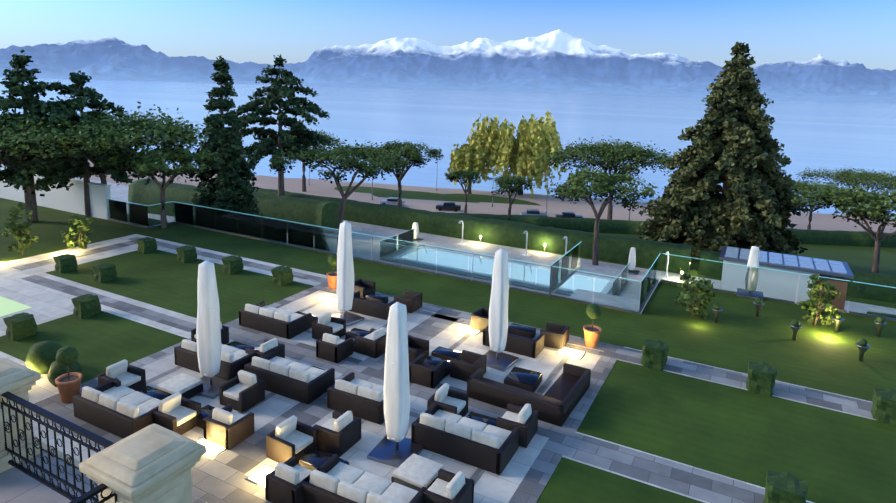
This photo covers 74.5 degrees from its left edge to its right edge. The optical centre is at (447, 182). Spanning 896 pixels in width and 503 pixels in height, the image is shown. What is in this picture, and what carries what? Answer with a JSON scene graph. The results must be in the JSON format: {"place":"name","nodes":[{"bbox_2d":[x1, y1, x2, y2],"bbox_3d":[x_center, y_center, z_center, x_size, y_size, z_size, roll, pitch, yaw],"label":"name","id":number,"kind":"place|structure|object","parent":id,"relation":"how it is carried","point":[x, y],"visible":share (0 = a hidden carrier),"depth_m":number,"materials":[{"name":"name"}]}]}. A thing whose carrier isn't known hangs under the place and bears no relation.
{"place":"outdoors","nodes":[
{"label":"outdoors","id":0,"kind":"place"},
{"bbox_2d":[0,168,110,219],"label":"white wall","id":1,"kind":"structure","parent":0,"point":[70,200],"depth_m":31.05,"materials":[{"name":"grey"}]},
{"bbox_2d":[12,237,873,502],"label":"dark paving","id":2,"kind":"structure","parent":0,"point":[216,480],"depth_m":13.04,"materials":[{"name":"stone"}]},
{"bbox_2d":[55,346,81,402],"bbox_3d":[-8.358,4.212,12.980,0.510,1.234,0.510,5,10,22],"label":"potted topiary","id":3,"kind":"object","parent":2,"relation":"on","point":[68,385],"visible":0.96,"depth_m":12.87,"materials":[{"name":"ceramic"}]},
{"bbox_2d":[73,378,160,438],"bbox_3d":[-6.783,4.657,12.341,1.924,0.645,0.962,6,10,26],"label":"sofa","id":4,"kind":"object","parent":2,"relation":"on","point":[122,411],"visible":0.88,"depth_m":12.04,"materials":[{"name":"black wicker"}]},
{"bbox_2d":[196,405,214,428],"bbox_3d":[-4.969,4.921,12.294,0.666,0.217,0.444,7,10,30],"label":"coffee table","id":5,"kind":"object","parent":2,"relation":"on","point":[206,410],"visible":0.21,"depth_m":12.23,"materials":[{"name":"black wicker"}]},
{"bbox_2d":[244,351,334,403],"bbox_3d":[-3.746,4.494,13.927,1.924,0.645,0.962,6,10,26],"label":"sofa","id":6,"kind":"object","parent":2,"relation":"on","point":[297,381],"visible":0.96,"depth_m":13.54,"materials":[{"name":"black wicker"}]},
{"bbox_2d":[326,254,336,288],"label":"potted topiary","id":7,"kind":"object","parent":2,"relation":"on","point":[332,276],"visible":0.79,"depth_m":20.51,"materials":[{"name":"ceramic"}]},
{"bbox_2d":[316,333,352,362],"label":"armchair","id":8,"kind":"object","parent":2,"relation":"on","point":[332,347],"visible":1,"depth_m":15.26,"materials":[{"name":"black wicker"}]},
{"bbox_2d":[327,372,384,424],"bbox_3d":[-1.831,4.685,13.079,1.406,0.645,0.925,6,10,25],"label":"sofa","id":9,"kind":"object","parent":2,"relation":"on","point":[362,399],"visible":0.83,"depth_m":12.72,"materials":[{"name":"black wicker"}]},
{"bbox_2d":[300,454,427,502],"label":"sofa","id":10,"kind":"object","parent":2,"relation":"on","point":[333,480],"visible":1,"depth_m":9.80,"materials":[{"name":"fabric"}]},
{"bbox_2d":[354,278,375,298],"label":"armchair","id":11,"kind":"object","parent":2,"relation":"on","point":[365,287],"visible":0.48,"depth_m":20.08,"materials":[{"name":"black wicker"}]},
{"bbox_2d":[365,293,387,303],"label":"coffee table","id":12,"kind":"object","parent":2,"relation":"on","point":[377,298],"visible":0.83,"depth_m":19.34,"materials":[{"name":"black wicker"}]},
{"bbox_2d":[394,290,421,312],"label":"armchair","id":13,"kind":"object","parent":2,"relation":"on","point":[411,301],"visible":0.83,"depth_m":18.78,"materials":[{"name":"black wicker"}]},
{"bbox_2d":[409,354,445,387],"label":"armchair","id":14,"kind":"object","parent":2,"relation":"on","point":[421,372],"visible":0.88,"depth_m":14.14,"materials":[{"name":"black wicker"}]},
{"bbox_2d":[508,323,535,338],"bbox_3d":[2.156,4.348,17.220,0.740,0.217,0.370,7,10,28],"label":"coffee table","id":15,"kind":"object","parent":2,"relation":"on","point":[521,330],"visible":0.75,"depth_m":17.11,"materials":[{"name":"black wicker"}]},
{"bbox_2d":[467,363,590,426],"bbox_3d":[1.943,4.746,13.952,2.294,0.444,2.072,7,10,29],"label":"sofa","id":16,"kind":"object","parent":2,"relation":"on","point":[556,403],"visible":0.88,"depth_m":13.36,"materials":[{"name":"black wicker"}]},
{"bbox_2d":[540,322,569,349],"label":"armchair","id":17,"kind":"object","parent":2,"relation":"on","point":[556,336],"visible":0.81,"depth_m":16.43,"materials":[{"name":"black wicker"}]},
{"bbox_2d":[583,304,601,347],"bbox_3d":[4.066,4.009,16.557,0.510,1.234,0.510,6,10,23],"label":"potted topiary","id":18,"kind":"object","parent":2,"relation":"on","point":[592,332],"visible":1,"depth_m":16.43,"materials":[{"name":"ceramic"}]},
{"bbox_2d":[641,339,668,370],"bbox_3d":[5.471,4.531,15.571,0.635,0.594,0.660,6,10,27],"label":"trimmed bush","id":19,"kind":"object","parent":2,"relation":"on","point":[655,354],"visible":1,"depth_m":15.36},
{"bbox_2d":[746,361,776,396],"bbox_3d":[7.669,4.779,14.418,0.635,0.594,0.660,6,10,27],"label":"trimmed bush","id":20,"kind":"object","parent":2,"relation":"on","point":[761,377],"visible":1,"depth_m":14.21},
{"bbox_2d":[763,469,807,502],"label":"trimmed bush","id":21,"kind":"object","parent":2,"relation":"on","point":[784,487],"visible":1,"depth_m":9.99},
{"bbox_2d":[871,387,895,425],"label":"trimmed bush","id":22,"kind":"object","parent":2,"relation":"on","point":[883,409],"visible":1,"depth_m":13.10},
{"bbox_2d":[0,198,895,502],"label":"lawn","id":23,"kind":"structure","parent":0,"point":[828,456],"depth_m":16.21,"materials":[{"name":"plant"}]},
{"bbox_2d":[0,296,31,316],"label":"pool","id":24,"kind":"structure","parent":23,"relation":"in","point":[8,306],"depth_m":18.20,"materials":[{"name":"green"}]},
{"bbox_2d":[3,312,36,340],"bbox_3d":[-11.728,3.946,16.183,0.612,0.558,0.631,7,10,30],"label":"hedge bush","id":25,"kind":"object","parent":23,"relation":"on","point":[20,326],"visible":1,"depth_m":16.01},
{"bbox_2d":[0,49,76,221],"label":"conifer","id":26,"kind":"object","parent":23,"relation":"on","point":[28,101],"visible":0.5,"depth_m":27.81,"materials":[{"name":"green plant"}]},
{"bbox_2d":[0,442,98,502],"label":"perron","id":27,"kind":"object","parent":23,"relation":"on","point":[17,485],"depth_m":6.96,"materials":[{"name":"stone"}]},
{"bbox_2d":[0,358,40,472],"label":"pier","id":28,"kind":"structure","parent":27,"relation":"on","point":[18,380],"depth_m":7.25,"materials":[{"name":"stone"}]},
{"bbox_2d":[1,391,116,502],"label":"iron railing","id":29,"kind":"object","parent":28,"relation":"on","point":[84,497],"visible":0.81,"depth_m":6.67,"materials":[{"name":"black"}]},
{"bbox_2d":[79,424,205,502],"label":"pier","id":30,"kind":"structure","parent":27,"relation":"on","point":[153,463],"depth_m":5.68,"materials":[{"name":"stone"}]},
{"bbox_2d":[53,254,77,272],"bbox_3d":[-14.136,2.983,21.797,0.612,0.558,0.631,7,10,30],"label":"trimmed bush","id":31,"kind":"object","parent":23,"relation":"on","point":[65,263],"visible":1,"depth_m":21.62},
{"bbox_2d":[0,108,135,222],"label":"tree","id":32,"kind":"object","parent":23,"relation":"on","point":[9,138],"visible":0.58,"depth_m":25.70,"materials":[{"name":"green plant"}]},
{"bbox_2d":[0,70,145,216],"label":"conifer","id":33,"kind":"object","parent":23,"relation":"on","point":[67,107],"visible":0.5,"depth_m":28.48,"materials":[{"name":"green plant"}]},
{"bbox_2d":[71,294,100,318],"bbox_3d":[-10.884,3.721,17.756,0.612,0.558,0.631,7,10,28],"label":"hedge bush","id":34,"kind":"object","parent":23,"relation":"on","point":[87,305],"visible":1,"depth_m":17.58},
{"bbox_2d":[92,263,116,282],"bbox_3d":[-12.147,3.188,20.874,0.612,0.558,0.631,6,10,27],"label":"hedge bush","id":35,"kind":"object","parent":23,"relation":"on","point":[104,272],"visible":1,"depth_m":20.69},
{"bbox_2d":[0,101,215,183],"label":"tree","id":36,"kind":"object","parent":23,"relation":"on","point":[157,131],"visible":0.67,"depth_m":27.86,"materials":[{"name":"green plant"}]},
{"bbox_2d":[137,237,156,253],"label":"hedge bush","id":37,"kind":"object","parent":23,"relation":"on","point":[147,245],"visible":1,"depth_m":24.27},
{"bbox_2d":[94,143,224,227],"bbox_3d":[-13.613,0.291,28.535,5.553,4.404,5.539,6,10,27],"label":"tree","id":38,"kind":"object","parent":23,"relation":"on","point":[148,168],"visible":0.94,"depth_m":27.44,"materials":[{"name":"green plant"}]},
{"bbox_2d":[176,245,196,262],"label":"hedge bush","id":39,"kind":"object","parent":23,"relation":"on","point":[187,254],"visible":1,"depth_m":23.19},
{"bbox_2d":[222,255,243,273],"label":"hedge bush","id":40,"kind":"object","parent":23,"relation":"on","point":[232,264],"visible":1,"depth_m":22.02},
{"bbox_2d":[271,266,293,285],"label":"hedge bush","id":41,"kind":"object","parent":23,"relation":"on","point":[282,275],"visible":1,"depth_m":20.91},
{"bbox_2d":[2,202,841,326],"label":"shrubs","id":42,"kind":"object","parent":23,"relation":"on","point":[78,226],"visible":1,"depth_m":18.92,"materials":[{"name":"green plant"}]},
{"bbox_2d":[0,234,875,502],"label":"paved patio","id":43,"kind":"structure","parent":23,"relation":"on","point":[46,304],"depth_m":15.27,"materials":[{"name":"stone"}]},
{"bbox_2d":[25,341,81,386],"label":"round shrubs","id":44,"kind":"object","parent":43,"relation":"on","point":[40,358],"visible":0.56,"depth_m":13.98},
{"bbox_2d":[98,359,145,390],"bbox_3d":[-7.431,4.464,13.433,0.666,0.645,0.703,6,10,25],"label":"armchair","id":45,"kind":"object","parent":43,"relation":"on","point":[125,373],"visible":0.75,"depth_m":13.42,"materials":[{"name":"fabric"}]},
{"bbox_2d":[138,386,170,399],"bbox_3d":[-6.567,4.768,12.962,0.740,0.217,0.518,6,10,24],"label":"coffee table","id":46,"kind":"object","parent":43,"relation":"on","point":[154,393],"visible":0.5,"depth_m":13.02,"materials":[{"name":"black wicker"}]},
{"bbox_2d":[150,392,200,434],"bbox_3d":[-5.577,4.733,12.083,0.666,0.645,0.703,6,10,25],"label":"armchair","id":47,"kind":"object","parent":43,"relation":"on","point":[176,412],"visible":0.83,"depth_m":11.99,"materials":[{"name":"black wicker"}]},
{"bbox_2d":[157,373,202,398],"bbox_3d":[-6.092,4.679,13.382,0.703,0.289,0.703,6,10,27],"label":"ottoman","id":48,"kind":"object","parent":43,"relation":"on","point":[187,386],"visible":0.73,"depth_m":13.29,"materials":[{"name":"fabric"}]},
{"bbox_2d":[191,321,228,344],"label":"armchair","id":49,"kind":"object","parent":43,"relation":"on","point":[224,334],"visible":0.35,"depth_m":15.94,"materials":[{"name":"black wicker"}]},
{"bbox_2d":[196,260,227,398],"bbox_3d":[-5.500,3.277,13.541,0.850,3.070,0.850,5,10,18],"label":"parasol","id":50,"kind":"object","parent":43,"relation":"on","point":[208,338],"visible":0.96,"depth_m":13.41,"materials":[{"name":"white fabric"}]},
{"bbox_2d":[174,339,259,380],"bbox_3d":[-5.778,4.304,14.748,1.924,0.645,0.962,6,10,26],"label":"sofa","id":51,"kind":"object","parent":43,"relation":"on","point":[234,361],"visible":0.54,"depth_m":14.48,"materials":[{"name":"black wicker"}]},
{"bbox_2d":[203,404,254,449],"bbox_3d":[-4.388,4.811,11.813,0.703,0.645,0.666,6,10,26],"label":"armchair","id":52,"kind":"object","parent":43,"relation":"on","point":[226,427],"visible":1,"depth_m":11.59,"materials":[{"name":"black wicker"}]},
{"bbox_2d":[226,341,254,349],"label":"coffee table","id":53,"kind":"object","parent":43,"relation":"on","point":[239,345],"visible":0.31,"depth_m":15.48,"materials":[{"name":"glass"}]},
{"bbox_2d":[219,370,264,412],"bbox_3d":[-4.581,4.598,13.117,0.703,0.645,0.666,6,10,27],"label":"armchair","id":54,"kind":"object","parent":43,"relation":"on","point":[243,391],"visible":1,"depth_m":13.00,"materials":[{"name":"black wicker"}]},
{"bbox_2d":[245,338,284,357],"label":"armchair","id":55,"kind":"object","parent":43,"relation":"on","point":[266,346],"visible":0.6,"depth_m":14.83,"materials":[{"name":"fabric"}]},
{"bbox_2d":[239,301,311,338],"bbox_3d":[-5.059,3.927,17.253,1.924,0.645,0.962,6,10,27],"label":"sofa","id":56,"kind":"object","parent":43,"relation":"on","point":[261,316],"visible":0.98,"depth_m":16.88,"materials":[{"name":"black wicker"}]},
{"bbox_2d":[266,415,317,464],"bbox_3d":[-2.992,4.929,11.328,0.666,0.645,0.703,7,10,29],"label":"armchair","id":57,"kind":"object","parent":43,"relation":"on","point":[288,438],"visible":0.88,"depth_m":11.20,"materials":[{"name":"black wicker"}]},
{"bbox_2d":[265,456,319,502],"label":"armchair","id":58,"kind":"object","parent":43,"relation":"on","point":[284,480],"visible":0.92,"depth_m":9.93,"materials":[{"name":"fabric"}]},
{"bbox_2d":[41,296,585,487],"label":"light patches","id":59,"kind":"object","parent":43,"relation":"on","point":[257,477],"visible":0.54,"depth_m":11.62,"materials":[{"name":"yellow"}]},
{"bbox_2d":[299,448,348,470],"bbox_3d":[-2.280,5.228,10.862,0.814,0.217,0.444,7,10,28],"label":"coffee table","id":60,"kind":"object","parent":43,"relation":"on","point":[314,459],"visible":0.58,"depth_m":10.86,"materials":[{"name":"black wicker"}]},
{"bbox_2d":[312,312,345,339],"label":"armchair","id":61,"kind":"object","parent":43,"relation":"on","point":[327,322],"visible":0.9,"depth_m":16.55,"materials":[{"name":"black wicker"}]},
{"bbox_2d":[313,410,360,456],"bbox_3d":[-2.197,4.893,11.703,0.666,0.645,0.703,6,10,27],"label":"armchair","id":62,"kind":"object","parent":43,"relation":"on","point":[339,433],"visible":0.79,"depth_m":11.47,"materials":[{"name":"black wicker"}]},
{"bbox_2d":[332,221,364,325],"bbox_3d":[-3.100,2.677,17.762,0.850,3.070,0.850,8,10,38],"label":"parasol","id":63,"kind":"object","parent":43,"relation":"on","point":[345,281],"visible":0.98,"depth_m":17.63,"materials":[{"name":"white fabric"}]},
{"bbox_2d":[345,328,369,339],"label":"coffee table","id":64,"kind":"object","parent":43,"relation":"on","point":[356,332],"visible":0.54,"depth_m":16.48,"materials":[{"name":"black wicker"}]},
{"bbox_2d":[356,327,386,357],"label":"armchair","id":65,"kind":"object","parent":43,"relation":"on","point":[372,344],"visible":0.88,"depth_m":15.60,"materials":[{"name":"black wicker"}]},
{"bbox_2d":[349,291,397,319],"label":"sofa","id":66,"kind":"object","parent":43,"relation":"on","point":[380,310],"visible":0.65,"depth_m":18.26,"materials":[{"name":"black wicker"}]},
{"bbox_2d":[367,302,422,467],"bbox_3d":[-0.978,3.767,11.296,0.850,3.070,0.850,5,10,23],"label":"parasol","id":67,"kind":"object","parent":43,"relation":"on","point":[395,447],"visible":0.94,"depth_m":11.17,"materials":[{"name":"white fabric"}]},
{"bbox_2d":[392,478,428,490],"bbox_3d":[-0.757,5.394,10.099,0.666,0.217,0.666,6,10,27],"label":"coffee table","id":68,"kind":"object","parent":43,"relation":"on","point":[404,483],"visible":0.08,"depth_m":10.26,"materials":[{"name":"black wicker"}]},
{"bbox_2d":[391,453,444,487],"bbox_3d":[-0.531,5.283,10.609,0.703,0.289,0.703,7,10,30],"label":"ottoman","id":69,"kind":"object","parent":43,"relation":"on","point":[417,470],"visible":0.58,"depth_m":10.50,"materials":[{"name":"white fabric"}]},
{"bbox_2d":[408,335,428,362],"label":"armchair","id":70,"kind":"object","parent":43,"relation":"on","point":[417,347],"visible":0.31,"depth_m":15.56,"materials":[{"name":"black wicker"}]},
{"bbox_2d":[424,355,449,375],"bbox_3d":[-0.252,4.641,14.929,0.740,0.217,0.407,7,10,29],"label":"coffee table","id":71,"kind":"object","parent":43,"relation":"on","point":[432,360],"visible":0.38,"depth_m":14.89,"materials":[{"name":"glass"}]},
{"bbox_2d":[431,346,461,360],"bbox_3d":[-0.022,4.559,15.487,0.740,0.217,0.407,6,10,28],"label":"coffee table","id":72,"kind":"object","parent":43,"relation":"on","point":[444,353],"visible":0.65,"depth_m":15.39,"materials":[{"name":"glass"}]},
{"bbox_2d":[422,468,473,502],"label":"armchair","id":73,"kind":"object","parent":43,"relation":"on","point":[448,487],"visible":1,"depth_m":9.84,"materials":[{"name":"black wicker"}]},
{"bbox_2d":[427,383,468,416],"bbox_3d":[0.003,4.787,12.778,0.666,0.645,0.703,6,10,25],"label":"armchair","id":74,"kind":"object","parent":43,"relation":"on","point":[445,397],"visible":0.77,"depth_m":12.74,"materials":[{"name":"black wicker"}]},
{"bbox_2d":[411,403,518,474],"bbox_3d":[0.342,4.967,11.709,1.924,0.645,0.962,6,10,27],"label":"sofa","id":75,"kind":"object","parent":43,"relation":"on","point":[482,445],"visible":1,"depth_m":11.37,"materials":[{"name":"black wicker"}]},
{"bbox_2d":[450,350,486,381],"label":"armchair","id":76,"kind":"object","parent":43,"relation":"on","point":[467,366],"visible":0.88,"depth_m":14.49,"materials":[{"name":"black wicker"}]},
{"bbox_2d":[471,307,488,331],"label":"armchair","id":77,"kind":"object","parent":43,"relation":"on","point":[480,319],"visible":0.56,"depth_m":17.42,"materials":[{"name":"black wicker"}]},
{"bbox_2d":[467,412,496,425],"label":"coffee table","id":78,"kind":"object","parent":43,"relation":"on","point":[487,420],"visible":0.19,"depth_m":12.38,"materials":[{"name":"black wicker"}]},
{"bbox_2d":[484,248,518,371],"bbox_3d":[1.327,3.203,15.270,0.850,3.070,0.850,7,11,33],"label":"parasol","id":79,"kind":"object","parent":43,"relation":"on","point":[498,359],"visible":0.96,"depth_m":15.15,"materials":[{"name":"white fabric"}]},
{"bbox_2d":[483,326,544,357],"bbox_3d":[1.812,4.361,16.341,1.554,0.472,0.681,7,10,28],"label":"sofa","id":80,"kind":"object","parent":43,"relation":"on","point":[526,346],"visible":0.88,"depth_m":15.93,"materials":[{"name":"black wicker"}]},
{"bbox_2d":[496,403,538,447],"bbox_3d":[1.435,4.927,12.165,0.666,0.645,0.703,6,10,26],"label":"armchair","id":81,"kind":"object","parent":43,"relation":"on","point":[524,419],"visible":0.85,"depth_m":11.96,"materials":[{"name":"black wicker"}]},
{"bbox_2d":[504,366,541,391],"bbox_3d":[1.829,4.800,14.316,0.740,0.217,0.740,6,10,25],"label":"coffee table","id":82,"kind":"object","parent":43,"relation":"on","point":[525,379],"visible":0.83,"depth_m":14.15,"materials":[{"name":"black wicker"}]},
{"bbox_2d":[107,198,895,320],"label":"glass balustrade","id":83,"kind":"object","parent":23,"relation":"on","point":[272,230],"visible":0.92,"depth_m":25.01,"materials":[{"name":"teal"}]},
{"bbox_2d":[379,228,629,295],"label":"pool","id":84,"kind":"structure","parent":23,"relation":"in","point":[408,235],"depth_m":34.78,"materials":[{"name":"blue"}]},
{"bbox_2d":[736,246,762,299],"bbox_3d":[10.946,3.180,21.176,0.850,1.820,0.850,6,10,27],"label":"parasol","id":85,"kind":"object","parent":23,"relation":"on","point":[751,277],"visible":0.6,"depth_m":21.03,"materials":[{"name":"white fabric"}]},
{"bbox_2d":[719,246,853,309],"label":"pavilion","id":86,"kind":"structure","parent":23,"relation":"on","point":[809,266],"depth_m":22.97,"materials":[{"name":"grey"}]},
{"bbox_2d":[711,297,886,360],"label":"lawn ornaments","id":87,"kind":"object","parent":23,"relation":"on","point":[863,346],"visible":1,"depth_m":17.86,"materials":[{"name":"black metal"}]},
{"bbox_2d":[0,77,895,217],"bbox_3d":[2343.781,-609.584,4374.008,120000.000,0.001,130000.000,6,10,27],"label":"lake","id":88,"kind":"structure","parent":0,"point":[813,135],"depth_m":340.43,"materials":[{"name":"liquid"}]},
{"bbox_2d":[0,29,895,82],"bbox_3d":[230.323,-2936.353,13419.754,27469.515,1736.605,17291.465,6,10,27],"label":"mountains","id":89,"kind":"structure","parent":0,"point":[558,53],"depth_m":14244.14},
{"bbox_2d":[0,57,895,102],"bbox_3d":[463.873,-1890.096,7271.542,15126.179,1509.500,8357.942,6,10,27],"label":"haze","id":90,"kind":"object","parent":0,"point":[784,90],"visible":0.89,"depth_m":10165.40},
{"bbox_2d":[0,0,895,70],"label":"sky","id":91,"kind":"structure","parent":0,"point":[239,31],"materials":[{"name":"blue"}]},
{"bbox_2d":[1,160,895,314],"bbox_3d":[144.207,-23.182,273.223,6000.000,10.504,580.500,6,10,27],"label":"ground","id":92,"kind":"structure","parent":0,"point":[857,257],"depth_m":56.24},
{"bbox_2d":[191,56,262,238],"bbox_3d":[-14.332,-1.576,37.747,5.700,12.797,5.637,6,10,27],"label":"conifer","id":93,"kind":"object","parent":92,"relation":"on","point":[225,186],"visible":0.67,"depth_m":36.96,"materials":[{"name":"green plant"}]},
{"bbox_2d":[230,54,331,195],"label":"conifer","id":94,"kind":"object","parent":92,"relation":"on","point":[265,146],"visible":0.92,"depth_m":47.21,"materials":[{"name":"green plant"}]},
{"bbox_2d":[267,129,347,191],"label":"tree","id":95,"kind":"object","parent":92,"relation":"on","point":[303,163],"visible":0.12,"depth_m":84.23,"materials":[{"name":"green plant"}]},
{"bbox_2d":[269,139,408,248],"bbox_3d":[-6.398,0.855,38.911,8.132,7.471,8.068,6,10,27],"label":"tree","id":96,"kind":"object","parent":92,"relation":"on","point":[322,155],"visible":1,"depth_m":37.01,"materials":[{"name":"green plant"}]},
{"bbox_2d":[356,139,443,206],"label":"tree","id":97,"kind":"object","parent":92,"relation":"on","point":[411,151],"visible":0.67,"depth_m":64.71,"materials":[{"name":"green plant"}]},
{"bbox_2d":[334,186,540,205],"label":"promenade islands","id":98,"kind":"object","parent":92,"relation":"on","point":[405,194],"visible":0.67,"depth_m":84.50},
{"bbox_2d":[436,202,460,211],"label":"car","id":99,"kind":"object","parent":92,"relation":"on","point":[449,206],"visible":0.98,"depth_m":72.81,"materials":[{"name":"grey"}]},
{"bbox_2d":[447,139,490,193],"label":"willow","id":100,"kind":"object","parent":92,"relation":"on","point":[466,159],"visible":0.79,"depth_m":87.62,"materials":[{"name":"green plant"}]},
{"bbox_2d":[444,169,493,212],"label":"tree","id":101,"kind":"object","parent":92,"relation":"on","point":[469,174],"visible":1,"depth_m":68.95,"materials":[{"name":"green plant"}]},
{"bbox_2d":[122,179,895,317],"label":"hedges","id":102,"kind":"object","parent":92,"relation":"on","point":[322,212],"visible":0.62,"depth_m":42.25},
{"bbox_2d":[491,173,534,220],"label":"tree","id":103,"kind":"object","parent":92,"relation":"on","point":[505,182],"visible":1,"depth_m":45.20,"materials":[{"name":"green plant"}]},
{"bbox_2d":[460,110,566,198],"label":"willow","id":104,"kind":"object","parent":92,"relation":"on","point":[527,149],"visible":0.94,"depth_m":86.20,"materials":[{"name":"green plant"}]},
{"bbox_2d":[520,209,546,215],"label":"silver car","id":105,"kind":"object","parent":92,"relation":"on","point":[532,212],"visible":0.62,"depth_m":69.30,"materials":[{"name":"grey"}]},
{"bbox_2d":[555,212,582,217],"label":"car","id":106,"kind":"object","parent":92,"relation":"on","point":[567,215],"visible":0.69,"depth_m":68.18,"materials":[{"name":"grey"}]},
{"bbox_2d":[548,165,658,265],"bbox_3d":[9.134,2.167,36.502,6.318,6.556,6.965,1,9,-5],"label":"tree","id":107,"kind":"object","parent":92,"relation":"on","point":[604,185],"visible":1,"depth_m":34.63,"materials":[{"name":"green plant"}]},
{"bbox_2d":[545,135,678,219],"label":"tree","id":108,"kind":"object","parent":92,"relation":"on","point":[620,152],"visible":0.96,"depth_m":64.26,"materials":[{"name":"green plant"}]},
{"bbox_2d":[628,247,639,274],"bbox_3d":[11.003,4.636,35.204,0.850,1.547,0.850,6,10,27],"label":"closed patio umbrella","id":109,"kind":"object","parent":92,"relation":"on","point":[632,259],"visible":0.85,"depth_m":35.05,"materials":[{"name":"white fabric"}]},
{"bbox_2d":[635,41,809,261],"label":"conifer","id":110,"kind":"object","parent":92,"relation":"on","point":[749,207],"visible":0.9,"depth_m":40.35,"materials":[{"name":"green plant"}]},
{"bbox_2d":[789,177,859,229],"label":"tree","id":111,"kind":"object","parent":92,"relation":"on","point":[803,186],"visible":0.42,"depth_m":61.82,"materials":[{"name":"green plant"}]},
{"bbox_2d":[790,180,895,272],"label":"tree","id":112,"kind":"object","parent":92,"relation":"on","point":[874,210],"visible":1,"depth_m":34.48,"materials":[{"name":"green plant"}]},
{"bbox_2d":[794,165,895,193],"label":"tree","id":113,"kind":"object","parent":92,"relation":"on","point":[851,177],"visible":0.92,"depth_m":80.99,"materials":[{"name":"green plant"}]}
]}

